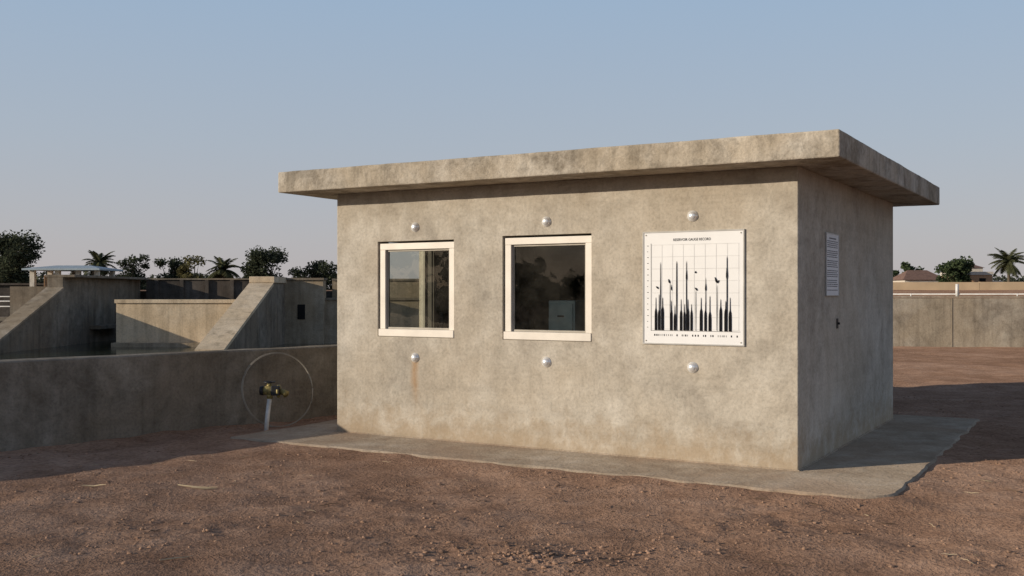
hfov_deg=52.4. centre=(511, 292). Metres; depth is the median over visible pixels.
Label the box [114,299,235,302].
spillway coping
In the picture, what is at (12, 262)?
broadleaf tree
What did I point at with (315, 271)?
broadleaf tree
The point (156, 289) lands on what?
wall ribs
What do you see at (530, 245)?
window sash
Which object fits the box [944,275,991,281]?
walls
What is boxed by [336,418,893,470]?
plinth joint
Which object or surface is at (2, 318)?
steel railing
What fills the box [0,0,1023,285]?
sky
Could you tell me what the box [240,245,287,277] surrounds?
broadleaf tree
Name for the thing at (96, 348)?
water
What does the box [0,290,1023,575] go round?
ground
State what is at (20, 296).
gate pavilion
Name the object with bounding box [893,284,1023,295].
pipe railing
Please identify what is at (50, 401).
canal retaining wall
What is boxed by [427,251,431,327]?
window mullion
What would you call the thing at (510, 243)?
window casing
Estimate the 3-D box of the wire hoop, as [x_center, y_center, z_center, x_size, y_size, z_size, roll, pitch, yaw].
[-2.802,1.160,12.454,0.867,0.887,0.195,0,0,-28]
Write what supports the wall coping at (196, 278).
on the wall at (194, 289)
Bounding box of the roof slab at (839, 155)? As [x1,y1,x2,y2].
[278,129,939,206]
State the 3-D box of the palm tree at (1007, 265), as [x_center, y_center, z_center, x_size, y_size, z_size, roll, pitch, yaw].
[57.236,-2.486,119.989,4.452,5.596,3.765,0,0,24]
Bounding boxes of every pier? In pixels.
[0,277,139,352]
[227,283,284,349]
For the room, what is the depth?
129.00 m
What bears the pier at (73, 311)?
on the ground
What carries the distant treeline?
on the ground
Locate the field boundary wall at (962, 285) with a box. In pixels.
[893,282,1023,289]
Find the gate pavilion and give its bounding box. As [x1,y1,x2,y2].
[10,265,122,314]
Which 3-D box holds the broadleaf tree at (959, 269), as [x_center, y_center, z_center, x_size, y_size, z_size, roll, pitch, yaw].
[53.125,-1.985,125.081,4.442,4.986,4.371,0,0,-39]
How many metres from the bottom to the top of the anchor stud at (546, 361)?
0.104 m
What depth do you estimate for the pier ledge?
50.28 m
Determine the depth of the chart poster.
9.59 m
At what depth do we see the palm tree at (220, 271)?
104.59 m
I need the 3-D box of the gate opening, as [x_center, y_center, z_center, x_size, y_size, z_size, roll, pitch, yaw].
[-9.925,0.900,48.979,0.350,0.700,0.038,0,0,0]
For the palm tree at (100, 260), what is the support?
on the ground
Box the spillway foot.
[111,342,199,346]
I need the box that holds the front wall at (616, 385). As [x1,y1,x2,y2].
[337,166,803,469]
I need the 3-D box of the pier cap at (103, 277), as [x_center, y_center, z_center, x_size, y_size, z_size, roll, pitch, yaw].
[-20.425,-0.761,51.950,1.350,0.117,9.900,0,0,0]
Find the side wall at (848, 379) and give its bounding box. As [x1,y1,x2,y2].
[804,169,892,466]
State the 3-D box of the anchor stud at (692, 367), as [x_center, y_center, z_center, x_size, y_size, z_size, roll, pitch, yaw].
[1.660,0.690,9.594,0.104,0.104,0.041,0,0,30]
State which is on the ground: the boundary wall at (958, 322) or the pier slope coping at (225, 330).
the boundary wall at (958, 322)
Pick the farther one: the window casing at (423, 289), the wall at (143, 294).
the wall at (143, 294)
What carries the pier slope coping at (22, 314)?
attached to the pier at (73, 311)
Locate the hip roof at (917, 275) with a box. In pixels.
[893,270,937,279]
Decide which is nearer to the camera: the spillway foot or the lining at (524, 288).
the lining at (524, 288)
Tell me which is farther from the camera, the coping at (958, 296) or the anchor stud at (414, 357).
the coping at (958, 296)
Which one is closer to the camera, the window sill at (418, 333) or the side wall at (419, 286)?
the window sill at (418, 333)
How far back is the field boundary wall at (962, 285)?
80.00 m
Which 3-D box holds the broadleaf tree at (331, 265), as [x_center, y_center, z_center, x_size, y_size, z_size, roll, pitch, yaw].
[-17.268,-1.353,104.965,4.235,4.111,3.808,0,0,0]
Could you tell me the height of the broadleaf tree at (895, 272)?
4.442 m
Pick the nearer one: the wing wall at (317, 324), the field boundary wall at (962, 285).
the wing wall at (317, 324)
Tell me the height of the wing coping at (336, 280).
1.050 m
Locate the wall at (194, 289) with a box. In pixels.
[146,280,248,298]
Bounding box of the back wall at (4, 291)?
[0,283,43,322]
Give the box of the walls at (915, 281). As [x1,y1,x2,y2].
[893,280,937,281]
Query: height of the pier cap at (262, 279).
0.280 m
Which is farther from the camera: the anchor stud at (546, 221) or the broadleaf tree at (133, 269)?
the broadleaf tree at (133, 269)
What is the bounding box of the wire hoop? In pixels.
[241,352,312,426]
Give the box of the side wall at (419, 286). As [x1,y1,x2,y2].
[419,241,431,326]
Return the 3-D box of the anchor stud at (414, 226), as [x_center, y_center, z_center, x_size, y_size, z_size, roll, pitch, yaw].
[-1.053,-0.706,11.179,0.104,0.104,0.041,0,0,30]
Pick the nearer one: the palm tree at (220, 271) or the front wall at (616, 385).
the front wall at (616, 385)
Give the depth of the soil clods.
6.65 m
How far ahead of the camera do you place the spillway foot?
45.90 m
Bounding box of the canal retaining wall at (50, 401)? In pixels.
[0,344,336,451]
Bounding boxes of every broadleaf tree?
[0,229,44,282]
[115,254,150,289]
[153,257,193,277]
[176,255,206,277]
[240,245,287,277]
[287,260,333,287]
[319,260,336,289]
[893,270,899,275]
[900,261,923,272]
[934,256,975,281]
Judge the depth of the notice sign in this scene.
10.12 m
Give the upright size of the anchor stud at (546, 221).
0.104 m
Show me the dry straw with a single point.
(198, 487)
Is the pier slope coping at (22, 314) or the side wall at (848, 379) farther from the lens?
the pier slope coping at (22, 314)
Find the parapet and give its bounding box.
[940,272,992,275]
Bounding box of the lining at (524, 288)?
[432,236,533,329]
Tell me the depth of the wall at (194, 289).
56.00 m
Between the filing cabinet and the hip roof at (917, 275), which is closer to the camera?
the filing cabinet
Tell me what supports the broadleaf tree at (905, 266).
on the ground
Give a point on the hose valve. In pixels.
(269, 390)
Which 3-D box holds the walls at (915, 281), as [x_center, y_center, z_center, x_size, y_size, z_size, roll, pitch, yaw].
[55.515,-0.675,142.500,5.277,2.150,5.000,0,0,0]
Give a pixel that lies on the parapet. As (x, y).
(981, 273)
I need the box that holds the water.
[0,340,336,359]
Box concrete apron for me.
[230,414,979,498]
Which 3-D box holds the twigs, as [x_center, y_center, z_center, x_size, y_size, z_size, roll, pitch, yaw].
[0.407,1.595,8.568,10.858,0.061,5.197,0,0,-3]
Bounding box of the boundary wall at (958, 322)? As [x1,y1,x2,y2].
[893,298,1023,346]
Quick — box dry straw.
[33,453,990,574]
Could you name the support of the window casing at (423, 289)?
attached to the side wall at (419, 286)
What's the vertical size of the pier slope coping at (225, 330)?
2.680 m
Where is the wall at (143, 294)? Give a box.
[140,291,331,298]
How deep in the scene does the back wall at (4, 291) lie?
54.00 m
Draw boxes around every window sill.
[379,329,453,337]
[504,331,590,341]
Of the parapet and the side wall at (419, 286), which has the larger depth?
the parapet
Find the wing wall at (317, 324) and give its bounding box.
[285,280,418,343]
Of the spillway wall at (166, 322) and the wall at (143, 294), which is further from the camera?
the wall at (143, 294)
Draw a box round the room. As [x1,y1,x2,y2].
[971,268,982,271]
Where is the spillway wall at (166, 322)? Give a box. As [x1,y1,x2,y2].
[116,303,231,341]
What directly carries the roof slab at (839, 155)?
on the front wall at (616, 385)
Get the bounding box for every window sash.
[387,249,448,329]
[513,243,585,332]
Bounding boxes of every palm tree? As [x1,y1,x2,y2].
[83,250,118,275]
[205,256,240,277]
[987,248,1023,281]
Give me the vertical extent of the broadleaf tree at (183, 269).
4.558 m
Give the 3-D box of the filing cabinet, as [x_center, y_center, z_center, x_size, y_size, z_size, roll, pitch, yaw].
[0.608,0.800,10.967,0.310,1.440,0.430,0,0,30]
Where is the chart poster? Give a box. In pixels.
[643,229,744,346]
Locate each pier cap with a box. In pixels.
[45,275,144,279]
[249,276,286,282]
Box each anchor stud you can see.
[411,222,418,231]
[411,353,418,361]
[542,216,550,226]
[542,357,550,366]
[687,210,697,221]
[687,362,697,372]
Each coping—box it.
[0,287,63,340]
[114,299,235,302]
[145,278,248,279]
[195,283,273,350]
[286,278,418,299]
[893,296,1023,297]
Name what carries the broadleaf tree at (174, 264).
on the ground
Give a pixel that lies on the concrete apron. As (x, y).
(895, 455)
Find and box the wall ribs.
[154,280,233,298]
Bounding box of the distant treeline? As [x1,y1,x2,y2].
[28,271,1023,289]
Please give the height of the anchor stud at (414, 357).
0.104 m
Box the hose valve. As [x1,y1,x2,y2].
[259,381,288,429]
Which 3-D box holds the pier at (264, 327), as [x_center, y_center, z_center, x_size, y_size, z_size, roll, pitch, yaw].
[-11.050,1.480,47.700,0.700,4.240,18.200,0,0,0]
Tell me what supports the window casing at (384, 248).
attached to the front wall at (616, 385)
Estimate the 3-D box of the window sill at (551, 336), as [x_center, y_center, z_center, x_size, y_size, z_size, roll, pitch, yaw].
[0.364,0.435,10.418,0.993,0.080,0.095,0,0,30]
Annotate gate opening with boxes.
[297,304,304,318]
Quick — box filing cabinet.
[549,300,584,330]
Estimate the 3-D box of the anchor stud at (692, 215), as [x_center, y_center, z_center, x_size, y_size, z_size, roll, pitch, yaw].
[1.660,-0.710,9.594,0.104,0.104,0.041,0,0,30]
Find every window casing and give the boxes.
[380,242,453,329]
[390,241,426,327]
[505,235,590,332]
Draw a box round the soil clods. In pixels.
[0,394,1023,575]
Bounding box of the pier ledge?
[90,324,115,328]
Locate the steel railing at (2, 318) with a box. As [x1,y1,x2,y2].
[0,296,9,320]
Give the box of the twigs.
[0,437,1022,567]
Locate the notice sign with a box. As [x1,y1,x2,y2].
[825,232,838,295]
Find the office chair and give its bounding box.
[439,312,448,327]

